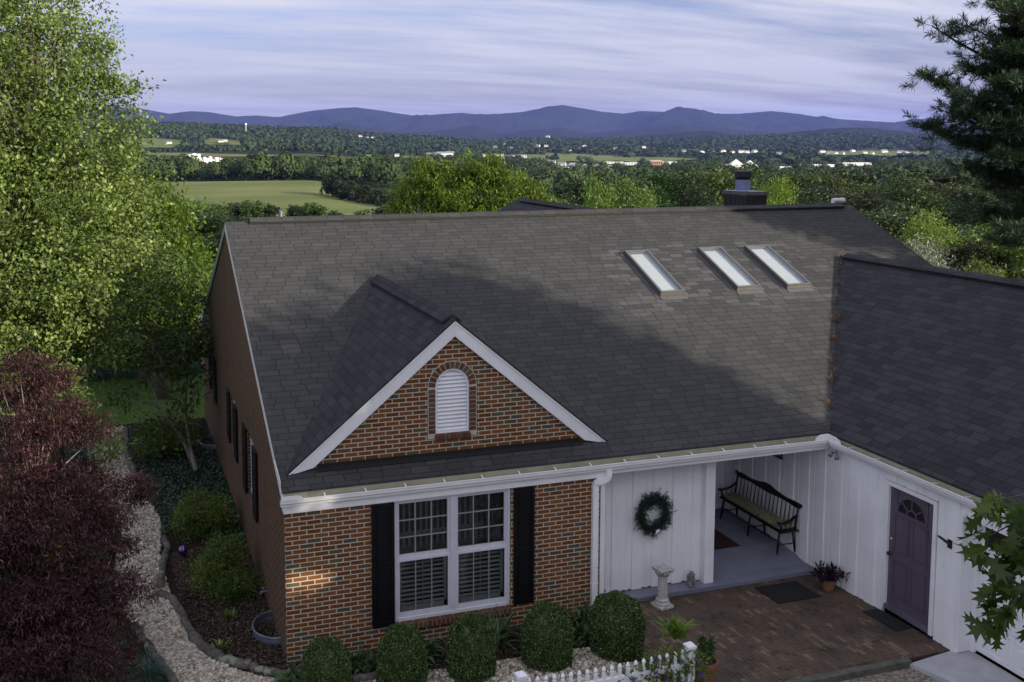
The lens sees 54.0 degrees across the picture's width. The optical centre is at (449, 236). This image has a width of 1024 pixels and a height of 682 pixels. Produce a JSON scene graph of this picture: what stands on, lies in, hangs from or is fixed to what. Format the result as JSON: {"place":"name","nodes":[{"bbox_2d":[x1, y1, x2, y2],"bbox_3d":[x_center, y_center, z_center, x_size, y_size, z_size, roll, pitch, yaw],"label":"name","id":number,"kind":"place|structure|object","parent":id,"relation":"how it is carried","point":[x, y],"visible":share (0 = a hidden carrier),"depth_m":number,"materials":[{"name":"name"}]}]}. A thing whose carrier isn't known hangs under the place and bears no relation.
{"place":"outdoors","nodes":[
{"label":"outdoors","id":0,"kind":"place"},
{"bbox_2d":[7,373,204,425],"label":"lawn","id":1,"kind":"structure","parent":0,"point":[118,415],"depth_m":29.77,"materials":[{"name":"green plant"}]},
{"bbox_2d":[52,236,201,379],"bbox_3d":[-10.609,1.931,32.982,6.875,5.654,4.906,0,5,2],"label":"deciduous tree","id":2,"kind":"object","parent":1,"relation":"on","point":[140,371],"visible":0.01,"depth_m":32.49,"materials":[{"name":"green plant"}]},
{"bbox_2d":[119,642,183,681],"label":"ornamental grass","id":3,"kind":"object","parent":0,"point":[152,674],"depth_m":13.35,"materials":[{"name":"green plant"}]},
{"bbox_2d":[123,138,181,147],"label":"field","id":4,"kind":"structure","parent":0,"point":[156,142],"depth_m":2741.39,"materials":[{"name":"green plant"}]},
{"bbox_2d":[18,181,387,216],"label":"meadow","id":5,"kind":"structure","parent":0,"point":[281,194],"depth_m":473.79,"materials":[{"name":"green plant"}]},
{"bbox_2d":[146,153,351,157],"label":"field","id":6,"kind":"structure","parent":0,"point":[223,155],"depth_m":1858.21,"materials":[{"name":"green plant"}]},
{"bbox_2d":[14,105,988,132],"bbox_3d":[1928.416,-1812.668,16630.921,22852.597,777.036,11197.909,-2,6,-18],"label":"mountains","id":7,"kind":"structure","parent":0,"point":[578,119],"depth_m":15501.05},
{"bbox_2d":[0,0,1007,125],"label":"sky","id":8,"kind":"structure","parent":0,"point":[837,59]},
{"bbox_2d":[0,131,1023,681],"bbox_3d":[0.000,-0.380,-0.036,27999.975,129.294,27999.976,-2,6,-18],"label":"ground","id":9,"kind":"structure","parent":0,"point":[360,183],"depth_m":825.24,"materials":[{"name":"green plant"}]},
{"bbox_2d":[1,473,119,681],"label":"understorey shrub","id":10,"kind":"object","parent":9,"relation":"on","point":[48,554],"visible":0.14,"depth_m":12.79,"materials":[{"name":"green plant"}]},
{"bbox_2d":[0,349,137,546],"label":"leafy shrub","id":11,"kind":"object","parent":9,"relation":"on","point":[98,449],"visible":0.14,"depth_m":18.19,"materials":[{"name":"green plant"}]},
{"bbox_2d":[0,345,165,681],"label":"japanese maple","id":12,"kind":"object","parent":9,"relation":"on","point":[24,633],"visible":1,"depth_m":13.02,"materials":[{"name":"red plant"}]},
{"bbox_2d":[0,0,187,471],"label":"deciduous tree","id":13,"kind":"object","parent":9,"relation":"on","point":[36,158],"visible":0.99,"depth_m":21.41,"materials":[{"name":"green plant"}]},
{"bbox_2d":[5,357,203,381],"bbox_3d":[-9.775,4.447,33.614,10.320,0.745,1.650,-2,6,-18],"label":"juniper hedge","id":14,"kind":"object","parent":9,"relation":"on","point":[97,373],"visible":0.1,"depth_m":32.94,"materials":[{"name":"green plant"}]},
{"bbox_2d":[78,169,217,399],"bbox_3d":[-9.347,1.413,30.582,5.414,6.918,5.574,-2,6,-18],"label":"deciduous tree","id":15,"kind":"object","parent":9,"relation":"on","point":[174,228],"visible":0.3,"depth_m":29.82,"materials":[{"name":"green plant"}]},
{"bbox_2d":[66,416,245,542],"bbox_3d":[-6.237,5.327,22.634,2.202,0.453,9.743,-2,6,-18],"label":"ivy","id":16,"kind":"object","parent":9,"relation":"on","point":[202,475],"visible":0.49,"depth_m":22.08,"materials":[{"name":"green plant"}]},
{"bbox_2d":[57,448,116,629],"bbox_3d":[-7.173,5.535,19.677,1.292,0.471,10.126,-2,6,-22],"label":"ivy","id":17,"kind":"object","parent":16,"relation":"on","point":[82,452],"visible":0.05,"depth_m":19.85,"materials":[{"name":"green plant"}]},
{"bbox_2d":[122,427,141,489],"bbox_3d":[-7.575,5.268,23.801,0.294,0.284,5.512,-2,6,-22],"label":"edging log","id":18,"kind":"object","parent":16,"relation":"on","point":[126,454],"visible":0.51,"depth_m":23.78,"materials":[{"name":"grey stone"}]},
{"bbox_2d":[89,243,216,476],"bbox_3d":[-6.895,2.761,24.273,3.320,5.039,3.913,1,6,10],"label":"ornamental tree","id":19,"kind":"object","parent":16,"relation":"on","point":[182,347],"visible":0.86,"depth_m":23.82,"materials":[{"name":"green plant"}]},
{"bbox_2d":[125,409,203,460],"bbox_3d":[-6.823,4.802,24.060,1.548,1.283,1.612,0,5,3],"label":"evergreen shrub","id":20,"kind":"object","parent":16,"relation":"on","point":[144,449],"visible":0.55,"depth_m":23.90,"materials":[{"name":"green plant"}]},
{"bbox_2d":[149,197,233,269],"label":"round tree","id":21,"kind":"object","parent":9,"relation":"on","point":[216,209],"visible":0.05,"depth_m":76.63,"materials":[{"name":"green plant"}]},
{"bbox_2d":[0,145,398,185],"bbox_3d":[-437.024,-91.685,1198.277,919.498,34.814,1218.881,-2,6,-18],"label":"valley wood","id":22,"kind":"object","parent":9,"relation":"on","point":[262,165],"visible":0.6,"depth_m":702.75,"materials":[{"name":"green plant"}]},
{"bbox_2d":[177,211,248,272],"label":"round tree","id":23,"kind":"object","parent":9,"relation":"on","point":[218,221],"visible":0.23,"depth_m":70.39,"materials":[{"name":"green plant"}]},
{"bbox_2d":[165,516,286,681],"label":"mulch bed","id":24,"kind":"object","parent":9,"relation":"on","point":[171,581],"visible":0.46,"depth_m":15.90,"materials":[{"name":"brown soil"}]},
{"bbox_2d":[157,535,170,587],"bbox_3d":[-4.970,5.675,17.460,0.202,0.180,2.224,-1,6,-14],"label":"edging log","id":25,"kind":"object","parent":24,"relation":"on","point":[164,560],"visible":0.98,"depth_m":17.36,"materials":[{"name":"grey stone"}]},
{"bbox_2d":[157,589,195,633],"bbox_3d":[-4.179,5.802,15.472,0.235,0.168,1.667,-3,6,-32],"label":"edging log","id":26,"kind":"object","parent":24,"relation":"on","point":[179,609],"visible":0.91,"depth_m":15.45,"materials":[{"name":"grey stone"}]},
{"bbox_2d":[163,482,241,543],"bbox_3d":[-4.706,5.266,19.127,1.522,1.088,1.859,-2,6,-18],"label":"flowering shrub","id":27,"kind":"object","parent":24,"relation":"on","point":[198,516],"visible":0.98,"depth_m":18.67,"materials":[{"name":"green plant"}]},
{"bbox_2d":[175,527,263,604],"bbox_3d":[-3.761,5.388,16.372,1.410,1.237,1.575,-2,6,-18],"label":"flowering shrub","id":28,"kind":"object","parent":24,"relation":"on","point":[220,555],"visible":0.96,"depth_m":16.27,"materials":[{"name":"green plant"}]},
{"bbox_2d":[188,631,252,670],"bbox_3d":[-3.307,5.875,14.156,1.454,0.198,0.310,5,7,41],"label":"edging log","id":29,"kind":"object","parent":24,"relation":"on","point":[206,648],"visible":0.95,"depth_m":13.95,"materials":[{"name":"grey stone"}]},
{"bbox_2d":[168,538,285,665],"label":"mulch chips","id":30,"kind":"object","parent":24,"relation":"on","point":[180,570],"visible":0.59,"depth_m":15.46,"materials":[{"name":"brown wood"}]},
{"bbox_2d":[210,576,250,602],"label":"perennial plant","id":31,"kind":"object","parent":24,"relation":"on","point":[224,592],"visible":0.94,"depth_m":15.89,"materials":[{"name":"green plant"}]},
{"bbox_2d":[236,199,275,220],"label":"distant tree","id":32,"kind":"object","parent":9,"relation":"on","point":[249,209],"visible":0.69,"depth_m":230.58,"materials":[{"name":"green plant"}]},
{"bbox_2d":[10,120,566,162],"bbox_3d":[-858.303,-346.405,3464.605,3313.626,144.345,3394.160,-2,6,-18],"label":"wood","id":33,"kind":"object","parent":9,"relation":"on","point":[319,139],"visible":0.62,"depth_m":3009.00,"materials":[{"name":"green plant"}]},
{"bbox_2d":[300,202,328,215],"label":"distant tree","id":34,"kind":"object","parent":9,"relation":"on","point":[313,209],"visible":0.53,"depth_m":236.09,"materials":[{"name":"green plant"}]},
{"bbox_2d":[375,622,428,681],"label":"clipped shrub","id":35,"kind":"object","parent":9,"relation":"on","point":[402,654],"visible":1,"depth_m":13.16,"materials":[{"name":"green plant"}]},
{"bbox_2d":[245,617,589,681],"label":"mulch bed","id":36,"kind":"object","parent":9,"relation":"on","point":[514,656],"visible":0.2,"depth_m":14.27,"materials":[{"name":"brown wood"}]},
{"bbox_2d":[249,662,300,676],"bbox_3d":[-2.333,5.918,13.592,0.882,0.143,0.190,1,6,15],"label":"edging log","id":37,"kind":"object","parent":36,"relation":"on","point":[255,667],"visible":0.6,"depth_m":13.60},
{"bbox_2d":[271,663,300,681],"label":"perennial plant","id":38,"kind":"object","parent":36,"relation":"on","point":[291,675],"visible":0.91,"depth_m":13.34,"materials":[{"name":"green plant"}]},
{"bbox_2d":[300,636,352,681],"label":"clipped shrub","id":39,"kind":"object","parent":36,"relation":"on","point":[325,658],"visible":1,"depth_m":12.93,"materials":[{"name":"green plant"}]},
{"bbox_2d":[349,646,370,674],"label":"perennial plant","id":40,"kind":"object","parent":36,"relation":"on","point":[357,661],"visible":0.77,"depth_m":13.74,"materials":[{"name":"green plant"}]},
{"bbox_2d":[425,635,446,664],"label":"perennial plant","id":41,"kind":"object","parent":36,"relation":"on","point":[432,646],"visible":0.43,"depth_m":14.05,"materials":[{"name":"green plant"}]},
{"bbox_2d":[487,606,520,647],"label":"daylily","id":42,"kind":"object","parent":36,"relation":"on","point":[501,624],"visible":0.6,"depth_m":14.58,"materials":[{"name":"green plant"}]},
{"bbox_2d":[487,613,520,655],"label":"daylily","id":43,"kind":"object","parent":36,"relation":"on","point":[495,626],"visible":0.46,"depth_m":14.30,"materials":[{"name":"green plant"}]},
{"bbox_2d":[563,596,592,626],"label":"daylily","id":44,"kind":"object","parent":36,"relation":"on","point":[583,614],"visible":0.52,"depth_m":14.92,"materials":[{"name":"green plant"}]},
{"bbox_2d":[573,618,588,647],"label":"perennial plant","id":45,"kind":"object","parent":36,"relation":"on","point":[581,628],"visible":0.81,"depth_m":14.46,"materials":[{"name":"green plant"}]},
{"bbox_2d":[379,147,572,213],"bbox_3d":[1.030,0.755,36.162,6.976,7.889,3.843,-2,6,-18],"label":"weeping tree","id":46,"kind":"object","parent":9,"relation":"on","point":[433,189],"visible":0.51,"depth_m":35.69,"materials":[{"name":"green plant"}]},
{"bbox_2d":[360,647,655,681],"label":"gravel bed","id":47,"kind":"object","parent":9,"relation":"on","point":[438,679],"visible":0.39,"depth_m":13.61,"materials":[{"name":"beige gravel"}]},
{"bbox_2d":[445,612,496,681],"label":"clipped shrub","id":48,"kind":"object","parent":47,"relation":"on","point":[471,643],"visible":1,"depth_m":13.38,"materials":[{"name":"green plant"}]},
{"bbox_2d":[616,642,714,681],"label":"clematis vine","id":49,"kind":"object","parent":47,"relation":"on","point":[701,670],"visible":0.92,"depth_m":12.06,"materials":[{"name":"green plant"}]},
{"bbox_2d":[520,600,574,672],"bbox_3d":[1.358,5.539,13.915,0.792,0.920,0.779,3,6,28],"label":"clipped shrub","id":50,"kind":"object","parent":9,"relation":"on","point":[547,632],"visible":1,"depth_m":13.68,"materials":[{"name":"green plant"}]},
{"bbox_2d":[576,168,623,208],"bbox_3d":[5.981,0.826,40.457,2.310,7.208,2.025,2,6,24],"label":"upright tree","id":51,"kind":"object","parent":9,"relation":"on","point":[594,191],"visible":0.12,"depth_m":39.97,"materials":[{"name":"green plant"}]},
{"bbox_2d":[511,641,696,681],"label":"picket fence","id":52,"kind":"object","parent":9,"relation":"on","point":[521,676],"visible":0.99,"depth_m":11.93,"materials":[{"name":"white paint"}]},
{"bbox_2d":[198,170,1023,677],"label":"brick house","id":53,"kind":"structure","parent":9,"relation":"on","point":[432,424],"depth_m":16.29,"materials":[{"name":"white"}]},
{"bbox_2d":[252,610,280,646],"bbox_3d":[-2.727,5.970,14.784,0.360,0.468,0.891,-2,6,-18],"label":"window well","id":54,"kind":"object","parent":53,"relation":"attached to","point":[261,618],"depth_m":14.62,"materials":[{"name":"grey metal"}]},
{"bbox_2d":[394,488,511,627],"bbox_3d":[0.045,4.656,14.649,1.900,1.950,0.282,-2,6,-18],"label":"window","id":55,"kind":"structure","parent":53,"relation":"in","point":[452,552],"depth_m":14.68,"materials":[{"name":"paint"}]},
{"bbox_2d":[633,487,675,538],"bbox_3d":[3.280,4.446,15.977,0.837,0.877,0.130,-2,6,-18],"label":"wreath","id":56,"kind":"object","parent":53,"relation":"attached to","point":[648,502],"visible":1,"depth_m":15.96,"materials":[{"name":"plant"}]},
{"bbox_2d":[887,486,933,626],"bbox_3d":[6.838,4.740,14.867,0.116,1.856,0.878,-2,6,-18],"label":"door","id":57,"kind":"structure","parent":53,"relation":"in","point":[911,517],"depth_m":14.87,"materials":[{"name":"purple wood"}]},
{"bbox_2d":[976,526,1023,677],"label":"garage door","id":58,"kind":"structure","parent":53,"relation":"in","point":[1011,656],"depth_m":13.59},
{"bbox_2d":[586,590,645,662],"bbox_3d":[2.379,5.503,14.189,0.866,0.943,0.805,5,8,44],"label":"clipped shrub","id":59,"kind":"object","parent":9,"relation":"on","point":[617,624],"visible":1,"depth_m":13.94,"materials":[{"name":"green plant"}]},
{"bbox_2d":[558,170,707,206],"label":"broad tree","id":60,"kind":"object","parent":9,"relation":"on","point":[578,186],"visible":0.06,"depth_m":76.80,"materials":[{"name":"green plant"}]},
{"bbox_2d":[608,170,662,207],"bbox_3d":[7.380,0.857,40.461,2.337,7.115,2.665,-5,7,-43],"label":"upright tree","id":61,"kind":"object","parent":9,"relation":"on","point":[627,198],"visible":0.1,"depth_m":39.92,"materials":[{"name":"green plant"}]},
{"bbox_2d":[323,122,962,139],"bbox_3d":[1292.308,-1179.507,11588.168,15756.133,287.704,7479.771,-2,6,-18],"label":"foothills","id":62,"kind":"structure","parent":9,"relation":"on","point":[473,132],"depth_m":11108.11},
{"bbox_2d":[613,166,723,207],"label":"round tree","id":63,"kind":"object","parent":9,"relation":"on","point":[665,184],"visible":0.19,"depth_m":70.20,"materials":[{"name":"green plant"}]},
{"bbox_2d":[362,153,1010,191],"bbox_3d":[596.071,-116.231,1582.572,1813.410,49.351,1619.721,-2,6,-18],"label":"valley wood","id":64,"kind":"object","parent":9,"relation":"on","point":[542,169],"visible":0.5,"depth_m":1062.79,"materials":[{"name":"green plant"}]},
{"bbox_2d":[671,177,718,206],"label":"evergreen tree","id":65,"kind":"object","parent":9,"relation":"on","point":[693,201],"visible":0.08,"depth_m":55.05,"materials":[{"name":"green plant"}]},
{"bbox_2d":[669,161,764,205],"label":"round tree","id":66,"kind":"object","parent":9,"relation":"on","point":[721,180],"visible":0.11,"depth_m":72.96,"materials":[{"name":"green plant"}]},
{"bbox_2d":[714,159,773,189],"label":"round tree","id":67,"kind":"object","parent":9,"relation":"on","point":[759,181],"depth_m":78.54,"materials":[{"name":"green plant"}]},
{"bbox_2d":[498,132,1002,164],"bbox_3d":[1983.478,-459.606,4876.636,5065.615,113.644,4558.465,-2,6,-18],"label":"wood","id":68,"kind":"object","parent":9,"relation":"on","point":[791,148],"visible":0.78,"depth_m":4296.52,"materials":[{"name":"green plant"}]},
{"bbox_2d":[753,170,806,204],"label":"upright tree","id":69,"kind":"object","parent":9,"relation":"on","point":[781,197],"visible":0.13,"depth_m":49.98,"materials":[{"name":"green plant"}]},
{"bbox_2d":[767,165,854,201],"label":"round tree","id":70,"kind":"object","parent":9,"relation":"on","point":[816,179],"visible":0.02,"depth_m":79.92,"materials":[{"name":"green plant"}]},
{"bbox_2d":[762,184,863,214],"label":"round tree","id":71,"kind":"object","parent":9,"relation":"on","point":[803,197],"visible":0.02,"depth_m":59.78,"materials":[{"name":"green plant"}]},
{"bbox_2d":[789,180,859,210],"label":"broad tree","id":72,"kind":"object","parent":9,"relation":"on","point":[829,193],"visible":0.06,"depth_m":73.66,"materials":[{"name":"green plant"}]},
{"bbox_2d":[782,657,911,681],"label":"timber edging","id":73,"kind":"object","parent":9,"relation":"on","point":[870,669],"visible":1,"depth_m":13.54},
{"bbox_2d":[834,167,881,185],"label":"dark distant tree","id":74,"kind":"object","parent":9,"relation":"on","point":[859,177],"visible":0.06,"depth_m":187.38,"materials":[{"name":"green plant"}]},
{"bbox_2d":[843,181,903,219],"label":"evergreen tree","id":75,"kind":"object","parent":9,"relation":"on","point":[863,203],"visible":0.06,"depth_m":60.05,"materials":[{"name":"green plant"}]},
{"bbox_2d":[873,169,952,235],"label":"evergreen tree","id":76,"kind":"object","parent":9,"relation":"on","point":[910,195],"visible":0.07,"depth_m":61.83,"materials":[{"name":"green plant"}]},
{"bbox_2d":[860,201,977,239],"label":"broad tree","id":77,"kind":"object","parent":9,"relation":"on","point":[888,220],"visible":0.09,"depth_m":42.20,"materials":[{"name":"green plant"}]},
{"bbox_2d":[888,177,973,208],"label":"round tree","id":78,"kind":"object","parent":9,"relation":"on","point":[944,189],"visible":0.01,"depth_m":75.70,"materials":[{"name":"green plant"}]},
{"bbox_2d":[901,232,963,268],"bbox_3d":[14.549,2.418,31.544,4.889,5.090,2.858,-2,6,-19],"label":"silver bush","id":79,"kind":"object","parent":9,"relation":"on","point":[921,248],"visible":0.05,"depth_m":31.43,"materials":[{"name":"green plant"}]},
{"bbox_2d":[897,203,973,264],"bbox_3d":[17.539,1.689,36.471,3.731,5.763,3.272,-2,6,-23],"label":"upright tree","id":80,"kind":"object","parent":9,"relation":"on","point":[924,226],"visible":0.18,"depth_m":35.92,"materials":[{"name":"green plant"}]},
{"bbox_2d":[908,166,966,187],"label":"dark distant tree","id":81,"kind":"object","parent":9,"relation":"on","point":[943,178],"visible":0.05,"depth_m":174.61,"materials":[{"name":"green plant"}]},
{"bbox_2d":[905,193,1013,231],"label":"broad tree","id":82,"kind":"object","parent":9,"relation":"on","point":[947,206],"visible":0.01,"depth_m":61.10,"materials":[{"name":"green plant"}]},
{"bbox_2d":[896,223,1023,278],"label":"broad tree","id":83,"kind":"object","parent":9,"relation":"on","point":[966,228],"visible":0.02,"depth_m":39.13,"materials":[{"name":"green plant"}]},
{"bbox_2d":[899,0,1023,279],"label":"pine tree","id":84,"kind":"object","parent":9,"relation":"on","point":[1001,72],"visible":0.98,"depth_m":21.76,"materials":[{"name":"green plant"}]},
{"bbox_2d":[910,650,1022,681],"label":"driveway slab","id":85,"kind":"structure","parent":9,"relation":"on","point":[963,666],"depth_m":13.65,"materials":[{"name":"concrete"}]},
{"bbox_2d":[935,180,1011,234],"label":"evergreen tree","id":86,"kind":"object","parent":9,"relation":"on","point":[956,217],"visible":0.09,"depth_m":55.13,"materials":[{"name":"green plant"}]},
{"bbox_2d":[930,239,1017,274],"bbox_3d":[17.765,2.219,34.854,4.247,4.748,4.806,2,6,18],"label":"round tree","id":87,"kind":"object","parent":9,"relation":"on","point":[966,251],"visible":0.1,"depth_m":33.36,"materials":[{"name":"green plant"}]},
{"bbox_2d":[959,251,1010,277],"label":"upright tree","id":88,"kind":"object","parent":9,"relation":"on","point":[985,271],"visible":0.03,"depth_m":28.18,"materials":[{"name":"green plant"}]},
{"bbox_2d":[951,489,1023,652],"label":"oak tree","id":89,"kind":"object","parent":9,"relation":"on","point":[1002,574],"visible":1,"depth_m":5.57,"materials":[{"name":"green plant"}]},
{"bbox_2d":[957,221,1023,279],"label":"upright tree","id":90,"kind":"object","parent":9,"relation":"on","point":[1011,254],"visible":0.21,"depth_m":33.16,"materials":[{"name":"green plant"}]},
{"bbox_2d":[525,153,695,161],"bbox_3d":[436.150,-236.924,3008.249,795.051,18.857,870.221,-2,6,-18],"label":"field","id":91,"kind":"structure","parent":0,"point":[572,157],"depth_m":2993.93,"materials":[{"name":"green plant"}]},
{"bbox_2d":[621,508,813,601],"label":"porch floor","id":92,"kind":"structure","parent":0,"point":[753,557],"depth_m":17.04,"materials":[{"name":"grey concrete"}]},
{"bbox_2d":[714,529,739,549],"bbox_3d":[4.559,5.420,17.846,0.910,0.012,0.830,-2,6,-18],"label":"rug","id":93,"kind":"object","parent":92,"relation":"on","point":[721,541],"visible":0.32,"depth_m":17.74,"materials":[{"name":"brown fabric"}]},
{"bbox_2d":[718,470,802,554],"bbox_3d":[5.564,4.941,18.067,0.450,0.933,1.950,-2,6,-18],"label":"bench","id":94,"kind":"object","parent":92,"relation":"on","point":[768,488],"visible":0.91,"depth_m":17.98,"materials":[{"name":"black wood"}]},
{"bbox_2d":[723,492,792,529],"bbox_3d":[5.548,4.945,18.062,0.284,0.075,1.710,-2,6,-18],"label":"seat cushion","id":95,"kind":"object","parent":94,"relation":"on","point":[762,513],"visible":1,"depth_m":17.99,"materials":[{"name":"fabric"}]},
{"bbox_2d":[575,128,922,137],"bbox_3d":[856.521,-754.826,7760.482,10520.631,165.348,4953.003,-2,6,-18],"label":"wooded hills","id":96,"kind":"structure","parent":0,"point":[819,131],"depth_m":7618.66,"materials":[{"name":"green plant"}]},
{"bbox_2d":[639,574,949,681],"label":"patio","id":97,"kind":"structure","parent":0,"point":[759,637],"depth_m":14.71,"materials":[{"name":"brick"}]},
{"bbox_2d":[651,563,674,610],"bbox_3d":[3.340,5.493,15.662,0.260,0.633,0.260,-3,6,-26],"label":"column pedestal","id":98,"kind":"object","parent":97,"relation":"on","point":[663,571],"depth_m":15.60,"materials":[{"name":"stone"}]},
{"bbox_2d":[654,610,699,639],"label":"lily plant","id":99,"kind":"object","parent":97,"relation":"on","point":[676,629],"visible":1,"depth_m":13.19,"materials":[{"name":"green plant"}]},
{"bbox_2d":[695,628,717,681],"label":"potted plant","id":100,"kind":"object","parent":97,"relation":"on","point":[706,647],"visible":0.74,"depth_m":13.30,"materials":[{"name":"green plant"}]},
{"bbox_2d":[754,581,820,603],"bbox_3d":[5.457,5.744,16.151,0.810,0.013,0.645,-2,3,-18],"label":"door mat","id":101,"kind":"object","parent":97,"relation":"on","point":[785,592],"depth_m":16.12,"materials":[{"name":"rubber"}]},
{"bbox_2d":[808,560,849,591],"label":"potted plant","id":102,"kind":"object","parent":97,"relation":"on","point":[828,579],"visible":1,"depth_m":16.15,"materials":[{"name":"purple plant"}]},
{"bbox_2d":[863,608,910,630],"bbox_3d":[6.605,5.788,15.107,0.285,0.014,0.710,-2,4,-18],"label":"door mat","id":103,"kind":"object","parent":97,"relation":"on","point":[886,619],"depth_m":15.09,"materials":[{"name":"rubber"}]},
{"bbox_2d":[818,150,941,155],"bbox_3d":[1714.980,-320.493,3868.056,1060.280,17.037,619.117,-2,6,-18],"label":"field","id":104,"kind":"structure","parent":0,"point":[879,153],"depth_m":3774.95,"materials":[{"name":"green plant"}]},
{"bbox_2d":[840,668,935,681],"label":"drive gravel","id":105,"kind":"structure","parent":0,"point":[908,675],"depth_m":13.53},
{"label":"gravel path","id":106,"kind":"structure","parent":0,"visible":0},
{"bbox_2d":[92,426,277,681],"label":"pebbles","id":107,"kind":"object","parent":106,"relation":"on","point":[164,627],"visible":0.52,"depth_m":15.34,"materials":[{"name":"beige gravel"}]},
{"bbox_2d":[131,621,178,681],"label":"edging log","id":108,"kind":"object","parent":107,"relation":"on","point":[170,674],"visible":0.62,"depth_m":13.99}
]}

